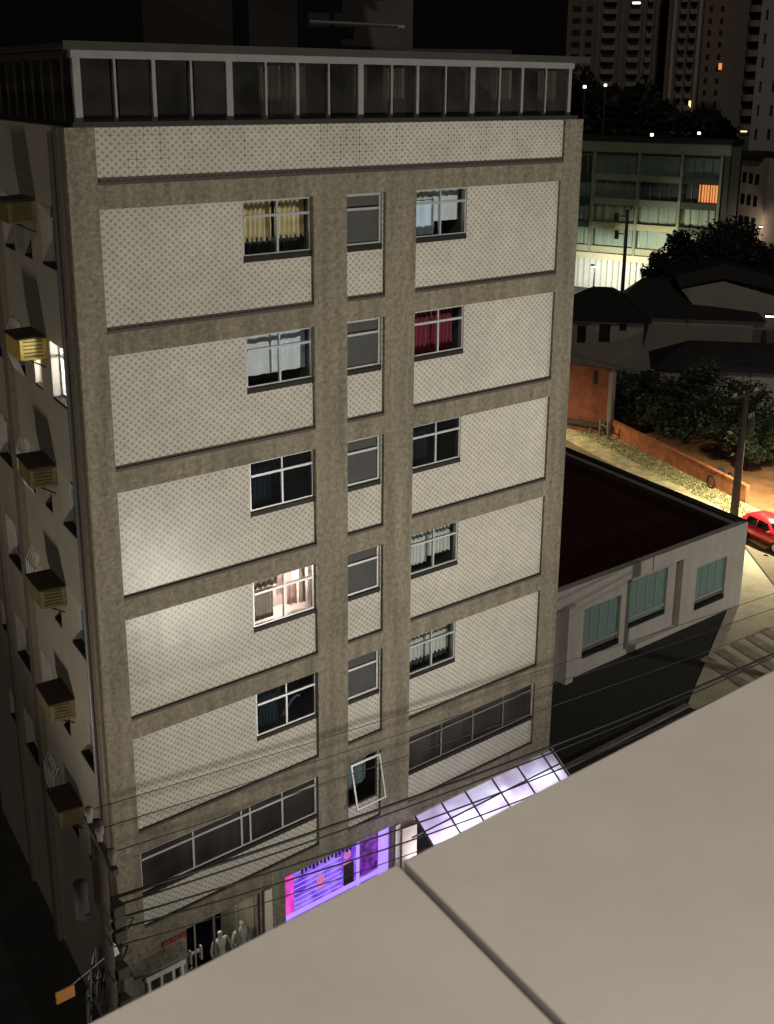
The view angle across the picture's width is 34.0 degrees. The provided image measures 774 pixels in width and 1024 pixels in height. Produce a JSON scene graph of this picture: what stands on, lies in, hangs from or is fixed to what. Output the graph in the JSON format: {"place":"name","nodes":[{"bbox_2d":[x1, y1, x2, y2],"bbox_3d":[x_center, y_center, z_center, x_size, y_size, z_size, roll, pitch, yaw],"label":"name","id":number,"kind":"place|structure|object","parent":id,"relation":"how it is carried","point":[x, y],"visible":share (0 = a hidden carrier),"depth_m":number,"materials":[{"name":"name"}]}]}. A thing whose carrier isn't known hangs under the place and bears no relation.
{"place":"outdoors","nodes":[
{"label":"outdoors","id":0,"kind":"place"},
{"bbox_2d":[0,934,33,1023],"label":"side street","id":1,"kind":"structure","parent":0,"point":[14,1008],"depth_m":34.19,"materials":[{"name":"asphalt"}]},
{"bbox_2d":[0,0,705,112],"label":"sky","id":2,"kind":"structure","parent":0,"point":[523,27],"materials":[{"name":"black"}]},
{"bbox_2d":[0,105,773,1023],"bbox_3d":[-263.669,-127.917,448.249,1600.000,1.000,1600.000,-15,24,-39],"label":"ground","id":3,"kind":"structure","parent":0,"point":[44,965],"depth_m":36.47,"materials":[{"name":"concrete"}]},
{"bbox_2d":[71,806,131,1023],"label":"utility pole","id":4,"kind":"object","parent":3,"relation":"on","point":[111,921],"visible":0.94,"depth_m":25.57,"materials":[{"name":"grey concrete"}]},
{"bbox_2d":[55,984,74,1004],"bbox_3d":[-6.323,9.477,24.892,0.400,0.280,0.040,-15,24,-39],"label":"street sign","id":5,"kind":"object","parent":4,"relation":"attached to","point":[64,994],"visible":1,"depth_m":24.87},
{"bbox_2d":[114,842,440,946],"bbox_3d":[7.899,6.297,37.898,36.603,2.396,0.024,-15,24,-39],"label":"overhead cable","id":6,"kind":"object","parent":4,"relation":"hanging from","point":[270,900],"visible":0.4,"depth_m":28.78,"materials":[{"name":"black plastic"}]},
{"bbox_2d":[124,794,533,927],"bbox_3d":[7.968,5.957,37.705,36.606,2.440,0.040,-15,24,-39],"label":"overhead cable","id":7,"kind":"object","parent":4,"relation":"hanging from","point":[138,923],"visible":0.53,"depth_m":29.54,"materials":[{"name":"black plastic"}]},
{"bbox_2d":[126,691,732,916],"bbox_3d":[7.938,5.616,37.629,36.605,2.249,0.044,-15,24,-39],"label":"overhead cable","id":8,"kind":"object","parent":4,"relation":"hanging from","point":[198,894],"visible":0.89,"depth_m":31.12,"materials":[{"name":"black plastic"}]},
{"bbox_2d":[94,593,773,808],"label":"overhead cable","id":9,"kind":"object","parent":4,"relation":"hanging from","point":[405,713],"visible":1,"depth_m":30.09,"materials":[{"name":"black plastic"}]},
{"bbox_2d":[104,608,773,827],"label":"overhead cable","id":10,"kind":"object","parent":4,"relation":"hanging from","point":[411,730],"visible":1,"depth_m":29.33,"materials":[{"name":"black plastic"}]},
{"bbox_2d":[110,653,773,900],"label":"overhead cable","id":11,"kind":"object","parent":4,"relation":"hanging from","point":[372,811],"visible":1,"depth_m":31.02,"materials":[{"name":"black plastic"}]},
{"bbox_2d":[117,627,772,850],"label":"overhead cable","id":12,"kind":"object","parent":4,"relation":"hanging from","point":[419,751],"visible":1,"depth_m":28.43,"materials":[{"name":"black plastic"}]},
{"bbox_2d":[123,656,773,903],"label":"overhead cable","id":13,"kind":"object","parent":4,"relation":"hanging from","point":[206,876],"visible":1,"depth_m":31.37,"materials":[{"name":"black plastic"}]},
{"bbox_2d":[0,0,590,1016],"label":"apartment block","id":14,"kind":"structure","parent":3,"relation":"on","point":[286,408],"depth_m":30.87,"materials":[{"name":"tile"}]},
{"bbox_2d":[0,417,12,468],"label":"window","id":15,"kind":"structure","parent":14,"relation":"in","point":[7,456],"depth_m":34.12,"materials":[{"name":"glass"}]},
{"bbox_2d":[9,523,21,573],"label":"window","id":16,"kind":"structure","parent":14,"relation":"in","point":[16,558],"depth_m":35.10,"materials":[{"name":"glass"}]},
{"bbox_2d":[0,194,36,232],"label":"air conditioner","id":17,"kind":"object","parent":14,"relation":"attached to","point":[17,209],"visible":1,"depth_m":26.89,"materials":[{"name":"yellow"}]},
{"bbox_2d":[18,625,30,672],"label":"window","id":18,"kind":"structure","parent":14,"relation":"in","point":[24,654],"depth_m":36.04,"materials":[{"name":"metal"}]},
{"bbox_2d":[3,326,47,367],"bbox_3d":[-8.073,-3.650,28.317,0.643,0.757,1.280,-10,21,-28],"label":"air conditioner","id":19,"kind":"object","parent":14,"relation":"attached to","point":[29,343],"visible":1,"depth_m":27.87,"materials":[{"name":"yellow"}]},
{"bbox_2d":[26,721,39,767],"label":"window","id":20,"kind":"structure","parent":14,"relation":"in","point":[33,746],"depth_m":36.93,"materials":[{"name":"glass"}]},
{"bbox_2d":[15,450,56,493],"bbox_3d":[-8.089,-0.868,29.266,0.640,0.772,1.281,-9,21,-27],"label":"air conditioner","id":21,"kind":"object","parent":14,"relation":"attached to","point":[37,469],"visible":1,"depth_m":28.84,"materials":[{"name":"brown"}]},
{"bbox_2d":[25,569,66,612],"bbox_3d":[-8.124,1.950,30.195,0.640,0.768,1.281,-10,21,-28],"label":"air conditioner","id":22,"kind":"object","parent":14,"relation":"attached to","point":[46,588],"visible":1,"depth_m":29.78,"materials":[{"name":"brown"}]},
{"bbox_2d":[43,205,56,270],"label":"window","id":23,"kind":"structure","parent":14,"relation":"in","point":[52,264],"depth_m":26.94,"materials":[{"name":"glass"}]},
{"bbox_2d":[35,677,75,722],"bbox_3d":[-8.135,4.727,31.146,0.647,0.769,1.281,-10,21,-27],"label":"air conditioner","id":24,"kind":"object","parent":14,"relation":"attached to","point":[56,700],"visible":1,"depth_m":30.76,"materials":[{"name":"brown"}]},
{"bbox_2d":[53,347,66,408],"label":"window","id":25,"kind":"structure","parent":14,"relation":"in","point":[62,399],"depth_m":27.88,"materials":[{"name":"glass"}]},
{"bbox_2d":[46,782,83,827],"bbox_3d":[-8.151,7.535,32.104,0.645,0.772,1.281,-9,21,-26],"label":"air conditioner","id":26,"kind":"object","parent":14,"relation":"attached to","point":[66,805],"visible":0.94,"depth_m":31.71,"materials":[{"name":"yellow"}]},
{"bbox_2d":[63,480,76,538],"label":"window","id":27,"kind":"structure","parent":14,"relation":"in","point":[70,525],"depth_m":28.83,"materials":[{"name":"glass"}]},
{"bbox_2d":[72,603,85,659],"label":"window","id":28,"kind":"structure","parent":14,"relation":"in","point":[79,643],"depth_m":29.78,"materials":[{"name":"metal"}]},
{"bbox_2d":[81,719,94,773],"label":"window","id":29,"kind":"structure","parent":14,"relation":"in","point":[87,754],"depth_m":30.71,"materials":[{"name":"glass"}]},
{"bbox_2d":[188,925,202,967],"bbox_3d":[-4.886,11.797,32.497,0.500,3.050,0.400,-15,24,-39],"label":"garment stand","id":30,"kind":"object","parent":14,"relation":"in","point":[195,952],"visible":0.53,"depth_m":32.27,"materials":[{"name":"grey"}]},
{"bbox_2d":[210,930,232,959],"bbox_3d":[-4.323,11.650,33.090,0.669,1.644,0.236,-15,24,-39],"label":"mannequin","id":31,"kind":"object","parent":14,"relation":"in","point":[220,945],"visible":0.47,"depth_m":32.90},
{"bbox_2d":[185,894,258,970],"bbox_3d":[-4.220,11.625,32.725,2.255,3.240,0.060,-15,24,-39],"label":"shop window frame","id":32,"kind":"structure","parent":14,"relation":"in","point":[236,906],"depth_m":32.65,"materials":[{"name":"metal"}]},
{"bbox_2d":[140,778,317,895],"bbox_3d":[-3.894,8.053,31.784,5.324,1.217,0.215,-15,24,-39],"label":"window","id":33,"kind":"structure","parent":14,"relation":"in","point":[222,839],"depth_m":31.71,"materials":[{"name":"glass"}]},
{"bbox_2d":[231,920,251,947],"bbox_3d":[-3.844,11.525,33.471,0.639,1.644,0.257,-15,24,-39],"label":"mannequin","id":34,"kind":"object","parent":14,"relation":"in","point":[243,929],"visible":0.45,"depth_m":33.27},
{"bbox_2d":[242,197,311,262],"bbox_3d":[-2.748,-6.412,28.530,1.904,1.327,0.995,-15,24,-39],"label":"window","id":35,"kind":"structure","parent":14,"relation":"in","point":[273,229],"depth_m":28.39,"materials":[{"name":"metal"}]},
{"bbox_2d":[246,327,313,393],"bbox_3d":[-2.771,-3.616,29.472,1.904,1.327,0.995,-15,24,-39],"label":"window","id":36,"kind":"structure","parent":14,"relation":"in","point":[277,360],"depth_m":29.41,"materials":[{"name":"glass"}]},
{"bbox_2d":[249,450,314,516],"bbox_3d":[-2.794,-0.821,30.414,1.904,1.327,0.995,-15,24,-39],"label":"window","id":37,"kind":"structure","parent":14,"relation":"in","point":[279,483],"depth_m":30.34,"materials":[{"name":"glass"}]},
{"bbox_2d":[253,565,315,632],"bbox_3d":[-2.817,1.975,31.355,1.904,1.327,0.995,-15,24,-39],"label":"window","id":38,"kind":"structure","parent":14,"relation":"in","point":[283,598],"depth_m":31.39,"materials":[{"name":"glass"}]},
{"bbox_2d":[256,673,316,740],"bbox_3d":[-2.840,4.771,32.297,1.904,1.327,0.995,-15,24,-39],"label":"window","id":39,"kind":"structure","parent":14,"relation":"in","point":[284,707],"depth_m":32.33,"materials":[{"name":"metal"}]},
{"bbox_2d":[286,843,377,921],"bbox_3d":[-1.427,10.855,35.253,3.760,3.530,0.050,-15,24,-39],"label":"backlit window","id":40,"kind":"structure","parent":14,"relation":"in","point":[353,851],"depth_m":34.64,"materials":[{"name":"purple"}]},
{"bbox_2d":[348,650,378,704],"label":"window","id":41,"kind":"structure","parent":14,"relation":"in","point":[362,670],"depth_m":33.66,"materials":[{"name":"glass"}]},
{"bbox_2d":[347,317,380,375],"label":"window","id":42,"kind":"structure","parent":14,"relation":"in","point":[363,336],"depth_m":30.82,"materials":[{"name":"glass"}]},
{"bbox_2d":[348,546,379,601],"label":"window","id":43,"kind":"structure","parent":14,"relation":"in","point":[363,566],"depth_m":32.72,"materials":[{"name":"glass"}]},
{"bbox_2d":[347,192,381,251],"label":"window","id":44,"kind":"structure","parent":14,"relation":"in","point":[363,209],"depth_m":29.88,"materials":[{"name":"glass"}]},
{"bbox_2d":[348,435,380,491],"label":"window","id":45,"kind":"structure","parent":14,"relation":"in","point":[363,454],"depth_m":31.77,"materials":[{"name":"glass"}]},
{"bbox_2d":[348,752,385,810],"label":"window","id":46,"kind":"structure","parent":14,"relation":"in","point":[361,785],"depth_m":34.87,"materials":[{"name":"metal"}]},
{"bbox_2d":[409,622,454,679],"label":"window","id":47,"kind":"structure","parent":14,"relation":"in","point":[430,650],"depth_m":35.41,"materials":[{"name":"glass"}]},
{"bbox_2d":[411,522,457,579],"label":"window","id":48,"kind":"structure","parent":14,"relation":"in","point":[431,550],"depth_m":34.49,"materials":[{"name":"fabric"}]},
{"bbox_2d":[412,417,459,473],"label":"window","id":49,"kind":"structure","parent":14,"relation":"in","point":[433,443],"depth_m":33.71,"materials":[{"name":"glass"}]},
{"bbox_2d":[414,305,463,361],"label":"window","id":50,"kind":"structure","parent":14,"relation":"in","point":[436,330],"depth_m":32.55,"materials":[{"name":"fabric"}]},
{"bbox_2d":[416,187,466,242],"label":"window","id":51,"kind":"structure","parent":14,"relation":"in","point":[438,211],"depth_m":31.61,"materials":[{"name":"metal"}]},
{"bbox_2d":[409,684,531,774],"bbox_3d":[2.473,6.290,37.172,5.134,1.217,0.215,-15,24,-39],"label":"window","id":52,"kind":"structure","parent":14,"relation":"in","point":[474,721],"depth_m":37.06,"materials":[{"name":"glass"}]},
{"bbox_2d":[400,748,569,872],"bbox_3d":[3.415,9.260,37.585,6.480,1.940,1.880,-15,24,-39],"label":"glass canopy","id":53,"kind":"object","parent":14,"relation":"attached to","point":[521,774],"visible":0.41,"depth_m":37.60,"materials":[{"name":"white glass"}]},
{"bbox_2d":[567,363,616,435],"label":"terracotta house","id":54,"kind":"structure","parent":3,"relation":"on","point":[591,397],"depth_m":89.46,"materials":[{"name":"orange"}]},
{"bbox_2d":[556,63,649,135],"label":"tree","id":55,"kind":"object","parent":3,"relation":"on","point":[591,92],"visible":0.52,"depth_m":198.78,"materials":[{"name":"green plant"}]},
{"bbox_2d":[564,0,669,102],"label":"tower block","id":56,"kind":"structure","parent":3,"relation":"on","point":[622,43],"depth_m":286.06,"materials":[{"name":"brown"}]},
{"bbox_2d":[614,209,628,291],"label":"utility pole","id":57,"kind":"object","parent":3,"relation":"on","point":[616,218],"visible":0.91,"depth_m":120.87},
{"bbox_2d":[564,703,689,769],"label":"kerb","id":58,"kind":"structure","parent":3,"relation":"on","point":[647,725],"depth_m":47.98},
{"bbox_2d":[549,610,725,764],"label":"forecourt","id":59,"kind":"structure","parent":3,"relation":"on","point":[579,715],"depth_m":51.83,"materials":[{"name":"asphalt"}]},
{"bbox_2d":[583,76,692,137],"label":"tree","id":60,"kind":"object","parent":3,"relation":"on","point":[645,107],"visible":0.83,"depth_m":196.64,"materials":[{"name":"green plant"}]},
{"bbox_2d":[553,447,747,684],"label":"building","id":61,"kind":"structure","parent":3,"relation":"on","point":[640,557],"depth_m":57.26,"materials":[{"name":"paint"}]},
{"bbox_2d":[553,610,559,681],"bbox_3d":[6.804,5.500,51.866,0.550,3.400,0.050,-15,24,-39],"label":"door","id":62,"kind":"structure","parent":61,"relation":"in","point":[558,612],"depth_m":51.96,"materials":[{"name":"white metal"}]},
{"bbox_2d":[581,596,618,658],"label":"window","id":63,"kind":"structure","parent":61,"relation":"in","point":[600,620],"depth_m":53.51,"materials":[{"name":"glass"}]},
{"bbox_2d":[628,568,665,627],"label":"window","id":64,"kind":"structure","parent":61,"relation":"in","point":[647,592],"depth_m":55.86,"materials":[{"name":"glass"}]},
{"bbox_2d":[694,557,724,610],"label":"window","id":65,"kind":"structure","parent":61,"relation":"in","point":[709,579],"depth_m":58.51,"materials":[{"name":"glass"}]},
{"bbox_2d":[640,250,679,277],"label":"tree","id":66,"kind":"object","parent":3,"relation":"on","point":[659,259],"visible":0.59,"depth_m":119.38,"materials":[{"name":"green plant"}]},
{"bbox_2d":[570,277,765,375],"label":"tiled house","id":67,"kind":"structure","parent":3,"relation":"on","point":[630,327],"depth_m":108.15,"materials":[{"name":"black"}]},
{"bbox_2d":[598,324,610,341],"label":"window","id":68,"kind":"structure","parent":67,"relation":"in","point":[604,329],"depth_m":107.31,"materials":[{"name":"black"}]},
{"bbox_2d":[566,429,770,548],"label":"verge","id":69,"kind":"structure","parent":3,"relation":"on","point":[602,452],"depth_m":81.99,"materials":[{"name":"green plant"}]},
{"bbox_2d":[611,419,749,503],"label":"orange wall","id":70,"kind":"structure","parent":69,"relation":"on","point":[684,463],"depth_m":81.57,"materials":[{"name":"concrete"}]},
{"bbox_2d":[730,387,758,515],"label":"utility pole","id":71,"kind":"object","parent":69,"relation":"on","point":[746,426],"visible":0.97,"depth_m":66.98,"materials":[{"name":"grey concrete"}]},
{"bbox_2d":[662,0,704,115],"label":"tower block","id":72,"kind":"structure","parent":3,"relation":"on","point":[683,47],"depth_m":271.50,"materials":[{"name":"beige"}]},
{"bbox_2d":[662,101,713,137],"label":"tree","id":73,"kind":"object","parent":3,"relation":"on","point":[696,122],"visible":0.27,"depth_m":203.02,"materials":[{"name":"green plant"}]},
{"bbox_2d":[646,215,770,289],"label":"tree","id":74,"kind":"object","parent":3,"relation":"on","point":[728,241],"visible":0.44,"depth_m":118.09,"materials":[{"name":"green plant"}]},
{"bbox_2d":[648,340,773,409],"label":"dark house","id":75,"kind":"structure","parent":3,"relation":"on","point":[747,361],"depth_m":97.82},
{"bbox_2d":[697,0,735,117],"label":"tower block","id":76,"kind":"structure","parent":3,"relation":"on","point":[716,49],"depth_m":290.64,"materials":[{"name":"black"}]},
{"bbox_2d":[663,256,773,329],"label":"gabled shed","id":77,"kind":"structure","parent":3,"relation":"on","point":[722,294],"depth_m":107.86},
{"bbox_2d":[704,108,739,138],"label":"tree","id":78,"kind":"object","parent":3,"relation":"on","point":[722,128],"visible":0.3,"depth_m":211.86,"materials":[{"name":"green plant"}]},
{"bbox_2d":[726,0,762,150],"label":"tower block","id":79,"kind":"structure","parent":3,"relation":"on","point":[743,60],"depth_m":238.69,"materials":[{"name":"grey"}]},
{"bbox_2d":[735,150,773,290],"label":"pinkish flats","id":80,"kind":"structure","parent":3,"relation":"on","point":[755,199],"depth_m":151.82,"materials":[{"name":"pink"}]},
{"bbox_2d":[737,238,773,342],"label":"tree","id":81,"kind":"object","parent":3,"relation":"on","point":[761,255],"visible":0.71,"depth_m":114.99,"materials":[{"name":"green plant"}]},
{"bbox_2d":[748,0,773,150],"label":"tower block","id":82,"kind":"structure","parent":3,"relation":"on","point":[761,138],"depth_m":187.12,"materials":[{"name":"black"}]},
{"bbox_2d":[90,671,773,1023],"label":"host building","id":83,"kind":"structure","parent":0,"point":[632,883],"depth_m":1.28,"materials":[{"name":"concrete"}]},
{"bbox_2d":[567,707,694,774],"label":"street pavement","id":84,"kind":"structure","parent":0,"point":[585,763],"depth_m":47.31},
{"bbox_2d":[574,134,744,290],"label":"green apartment building","id":85,"kind":"structure","parent":0,"point":[659,188],"depth_m":148.92,"materials":[{"name":"grey"}]},
{"bbox_2d":[577,226,588,243],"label":"window","id":86,"kind":"structure","parent":85,"relation":"in","point":[582,232],"depth_m":154.62,"materials":[{"name":"glass"}]},
{"bbox_2d":[579,179,591,196],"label":"window","id":87,"kind":"structure","parent":85,"relation":"in","point":[585,184],"depth_m":152.86,"materials":[{"name":"glass"}]},
{"bbox_2d":[581,154,592,172],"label":"window","id":88,"kind":"structure","parent":85,"relation":"in","point":[586,159],"depth_m":151.96,"materials":[{"name":"grey"}]},
{"bbox_2d":[592,227,632,247],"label":"window","id":89,"kind":"structure","parent":85,"relation":"in","point":[601,236],"depth_m":152.74,"materials":[{"name":"green"}]},
{"bbox_2d":[593,203,634,223],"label":"window","id":90,"kind":"structure","parent":85,"relation":"in","point":[602,212],"depth_m":151.82,"materials":[{"name":"glass"}]},
{"bbox_2d":[595,179,636,198],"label":"window","id":91,"kind":"structure","parent":85,"relation":"in","point":[603,188],"depth_m":150.78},
{"bbox_2d":[596,154,637,174],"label":"window","id":92,"kind":"structure","parent":85,"relation":"in","point":[611,164],"depth_m":149.86,"materials":[{"name":"glass"}]},
{"bbox_2d":[636,231,673,250],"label":"window","id":93,"kind":"structure","parent":85,"relation":"in","point":[645,239],"depth_m":149.94,"materials":[{"name":"glass"}]},
{"bbox_2d":[638,206,676,226],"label":"window","id":94,"kind":"structure","parent":85,"relation":"in","point":[647,215],"depth_m":148.73,"materials":[{"name":"green"}]},
{"bbox_2d":[640,182,678,201],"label":"window","id":95,"kind":"structure","parent":85,"relation":"in","point":[648,190],"depth_m":147.86,"materials":[{"name":"glass"}]},
{"bbox_2d":[641,156,680,176],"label":"window","id":96,"kind":"structure","parent":85,"relation":"in","point":[651,165],"depth_m":146.96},
{"bbox_2d":[680,209,715,228],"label":"window","id":97,"kind":"structure","parent":85,"relation":"in","point":[697,218],"depth_m":146.18,"materials":[{"name":"glass"}]},
{"bbox_2d":[682,184,717,203],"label":"window","id":98,"kind":"structure","parent":85,"relation":"in","point":[707,193],"depth_m":145.25,"materials":[{"name":"orange"}]},
{"bbox_2d":[684,158,720,178],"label":"window","id":99,"kind":"structure","parent":85,"relation":"in","point":[694,167],"depth_m":144.33,"materials":[{"name":"glass"}]},
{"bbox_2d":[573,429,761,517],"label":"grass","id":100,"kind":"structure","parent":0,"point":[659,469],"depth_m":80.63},
{"bbox_2d":[566,440,773,583],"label":"cross street","id":101,"kind":"structure","parent":0,"point":[763,558],"depth_m":67.33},
{"bbox_2d":[742,510,773,553],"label":"parked car","id":102,"kind":"object","parent":101,"relation":"on","point":[760,525],"visible":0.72,"depth_m":68.19,"materials":[{"name":"red"}]},
{"bbox_2d":[614,399,773,512],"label":"bank soil","id":103,"kind":"structure","parent":0,"point":[758,478],"depth_m":83.03,"materials":[{"name":"soil"}]},
{"bbox_2d":[614,369,650,417],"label":"bush","id":104,"kind":"object","parent":103,"relation":"on","point":[617,390],"visible":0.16,"depth_m":93.33,"materials":[{"name":"green plant"}]},
{"bbox_2d":[615,368,684,430],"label":"bush","id":105,"kind":"object","parent":103,"relation":"on","point":[635,392],"visible":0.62,"depth_m":89.38,"materials":[{"name":"green plant"}]},
{"bbox_2d":[644,375,724,443],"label":"bush","id":106,"kind":"object","parent":103,"relation":"on","point":[671,412],"visible":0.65,"depth_m":85.58,"materials":[{"name":"green plant"}]},
{"bbox_2d":[676,358,749,430],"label":"bush","id":107,"kind":"object","parent":103,"relation":"on","point":[694,377],"visible":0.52,"depth_m":87.61,"materials":[{"name":"green plant"}]},
{"bbox_2d":[674,390,760,460],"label":"bush","id":108,"kind":"object","parent":103,"relation":"on","point":[702,421],"visible":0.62,"depth_m":83.02,"materials":[{"name":"green plant"}]},
{"bbox_2d":[712,377,773,438],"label":"bush","id":109,"kind":"object","parent":103,"relation":"on","point":[742,386],"visible":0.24,"depth_m":84.24,"materials":[{"name":"green plant"}]},
{"bbox_2d":[718,410,773,470],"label":"bush","id":110,"kind":"object","parent":103,"relation":"on","point":[761,450],"visible":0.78,"depth_m":79.64,"materials":[{"name":"green plant"}]},
{"bbox_2d":[688,549,773,708],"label":"corner paving","id":111,"kind":"structure","parent":0,"point":[756,583],"depth_m":57.53,"materials":[{"name":"concrete"}]},
{"bbox_2d":[700,627,773,686],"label":"crossing bars","id":112,"kind":"object","parent":111,"relation":"on","point":[736,661],"visible":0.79,"depth_m":54.67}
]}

